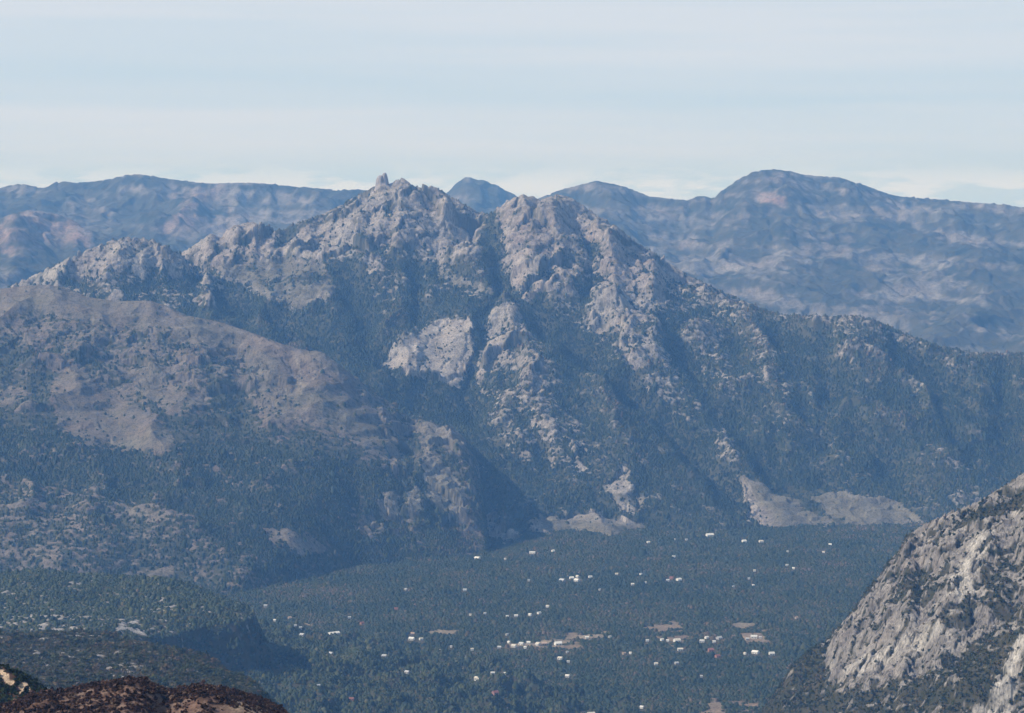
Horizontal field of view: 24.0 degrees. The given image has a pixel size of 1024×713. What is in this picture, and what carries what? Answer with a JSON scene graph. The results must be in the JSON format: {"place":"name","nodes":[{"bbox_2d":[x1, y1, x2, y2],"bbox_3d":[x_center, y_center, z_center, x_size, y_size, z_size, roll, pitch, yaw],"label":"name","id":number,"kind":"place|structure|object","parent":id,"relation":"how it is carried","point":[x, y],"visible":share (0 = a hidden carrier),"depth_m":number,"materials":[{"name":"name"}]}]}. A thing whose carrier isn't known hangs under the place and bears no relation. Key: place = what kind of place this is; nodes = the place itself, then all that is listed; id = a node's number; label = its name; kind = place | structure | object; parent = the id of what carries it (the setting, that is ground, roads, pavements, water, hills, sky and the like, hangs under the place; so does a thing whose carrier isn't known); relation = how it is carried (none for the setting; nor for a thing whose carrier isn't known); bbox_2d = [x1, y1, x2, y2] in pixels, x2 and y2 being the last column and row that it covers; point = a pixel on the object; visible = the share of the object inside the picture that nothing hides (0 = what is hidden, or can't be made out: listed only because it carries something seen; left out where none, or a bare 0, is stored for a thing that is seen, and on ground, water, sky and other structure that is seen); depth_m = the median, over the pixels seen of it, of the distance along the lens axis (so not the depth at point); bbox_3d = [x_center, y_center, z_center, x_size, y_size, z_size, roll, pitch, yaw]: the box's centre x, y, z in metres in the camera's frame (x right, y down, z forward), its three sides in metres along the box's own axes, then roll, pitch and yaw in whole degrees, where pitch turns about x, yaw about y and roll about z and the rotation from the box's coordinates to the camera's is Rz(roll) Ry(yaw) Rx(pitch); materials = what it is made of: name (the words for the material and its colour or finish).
{"place":"outdoors","nodes":[
{"label":"outdoors","id":0,"kind":"place"},
{"bbox_2d":[0,666,36,702],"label":"knoll","id":1,"kind":"structure","parent":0,"point":[7,677],"depth_m":970.00,"materials":[{"name":"beige stone"}]},
{"bbox_2d":[0,664,47,702],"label":"knoll scrub","id":2,"kind":"object","parent":1,"relation":"on","point":[21,676],"visible":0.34,"depth_m":969.26,"materials":[{"name":"green plant"}]},
{"bbox_2d":[0,210,117,288],"bbox_3d":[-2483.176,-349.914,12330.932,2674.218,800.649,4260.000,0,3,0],"label":"hill","id":3,"kind":"structure","parent":0,"point":[32,242],"depth_m":12294.93,"materials":[{"name":"grey stone"}]},
{"bbox_2d":[0,632,258,694],"bbox_3d":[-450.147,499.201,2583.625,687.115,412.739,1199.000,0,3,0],"label":"wooded hill","id":4,"kind":"structure","parent":0,"point":[44,676],"depth_m":2609.38,"materials":[{"name":"green plant"}]},
{"bbox_2d":[0,626,278,704],"bbox_3d":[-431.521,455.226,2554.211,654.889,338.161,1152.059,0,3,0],"label":"hill woodland","id":5,"kind":"object","parent":4,"relation":"on","point":[211,668],"visible":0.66,"depth_m":2608.51,"materials":[{"name":"green plant"}]},
{"bbox_2d":[11,680,280,712],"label":"hilltop","id":6,"kind":"object","parent":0,"point":[193,705],"visible":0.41,"depth_m":711.03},
{"bbox_2d":[0,675,288,712],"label":"dry brush","id":7,"kind":"object","parent":6,"relation":"on","point":[225,693],"visible":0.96,"depth_m":721.07,"materials":[{"name":"brown plant"}]},
{"bbox_2d":[0,174,366,252],"bbox_3d":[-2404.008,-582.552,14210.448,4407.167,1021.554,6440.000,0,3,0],"label":"mountain range","id":8,"kind":"structure","parent":0,"point":[178,215],"depth_m":14780.54,"materials":[{"name":"stone"}]},
{"bbox_2d":[0,284,487,594],"bbox_3d":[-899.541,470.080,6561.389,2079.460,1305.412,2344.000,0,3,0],"label":"mountain ridge","id":9,"kind":"structure","parent":0,"point":[290,368],"depth_m":6586.72,"materials":[{"name":"grey stone"}]},
{"bbox_2d":[0,283,501,594],"bbox_3d":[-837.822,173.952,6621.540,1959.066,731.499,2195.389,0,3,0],"label":"ridge forest","id":10,"kind":"object","parent":9,"relation":"on","point":[253,517],"visible":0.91,"depth_m":6258.22,"materials":[{"name":"green plant"}]},
{"bbox_2d":[0,572,632,712],"bbox_3d":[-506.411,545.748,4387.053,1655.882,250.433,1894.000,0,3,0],"label":"wooded bluff","id":11,"kind":"structure","parent":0,"point":[171,641],"depth_m":4168.56,"materials":[{"name":"green plant"}]},
{"bbox_2d":[0,567,634,712],"bbox_3d":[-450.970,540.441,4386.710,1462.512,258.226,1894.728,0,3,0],"label":"bluff woodland","id":12,"kind":"object","parent":11,"relation":"on","point":[15,608],"visible":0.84,"depth_m":4277.70,"materials":[{"name":"green plant"}]},
{"bbox_2d":[446,177,516,213],"bbox_3d":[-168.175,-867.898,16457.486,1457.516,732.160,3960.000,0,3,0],"label":"mountain peak","id":13,"kind":"structure","parent":0,"point":[484,196],"depth_m":16527.83,"materials":[{"name":"stone"}]},
{"bbox_2d":[0,178,1023,543],"bbox_3d":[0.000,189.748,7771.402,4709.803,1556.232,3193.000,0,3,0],"label":"rocky mountain","id":14,"kind":"structure","parent":0,"point":[446,216],"depth_m":7843.95,"materials":[{"name":"stone"}]},
{"bbox_2d":[373,173,388,191],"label":"rock tower","id":15,"kind":"structure","parent":14,"relation":"on","point":[382,179],"depth_m":8567.94,"materials":[{"name":"stone"}]},
{"bbox_2d":[7,183,1023,539],"bbox_3d":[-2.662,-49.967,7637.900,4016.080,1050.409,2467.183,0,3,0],"label":"mountain forest","id":16,"kind":"object","parent":14,"relation":"on","point":[531,475],"visible":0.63,"depth_m":7556.30,"materials":[{"name":"green plant"}]},
{"bbox_2d":[0,0,1023,206],"label":"sky","id":17,"kind":"structure","parent":0,"point":[674,99],"materials":[{"name":"blue"}]},
{"bbox_2d":[229,524,907,712],"bbox_3d":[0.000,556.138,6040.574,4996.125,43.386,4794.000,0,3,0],"label":"valley floor","id":18,"kind":"structure","parent":0,"point":[715,707],"depth_m":5206.66,"materials":[{"name":"green plant"}]},
{"bbox_2d":[554,641,561,645],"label":"house","id":19,"kind":"structure","parent":18,"relation":"on","point":[556,643],"depth_m":5017.35,"materials":[{"name":"white"}]},
{"bbox_2d":[219,522,922,712],"bbox_3d":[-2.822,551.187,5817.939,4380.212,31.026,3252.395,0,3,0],"label":"valley forest","id":20,"kind":"object","parent":18,"relation":"on","point":[663,547],"visible":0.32,"depth_m":5576.78,"materials":[{"name":"green plant"}]},
{"bbox_2d":[538,169,1023,352],"bbox_3d":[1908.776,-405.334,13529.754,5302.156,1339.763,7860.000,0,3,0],"label":"mountain","id":21,"kind":"structure","parent":0,"point":[945,272],"depth_m":13272.68,"materials":[{"name":"stone"}]},
{"bbox_2d":[763,473,1023,712],"bbox_3d":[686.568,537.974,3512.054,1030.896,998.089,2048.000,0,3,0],"label":"rocky slope","id":22,"kind":"structure","parent":0,"point":[1000,693],"depth_m":3189.41,"materials":[{"name":"stone"}]},
{"bbox_2d":[760,473,1023,712],"bbox_3d":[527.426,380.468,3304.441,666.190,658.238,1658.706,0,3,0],"label":"slope scrub","id":23,"kind":"object","parent":22,"relation":"on","point":[803,676],"visible":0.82,"depth_m":3179.05,"materials":[{"name":"green plant"}]}
]}

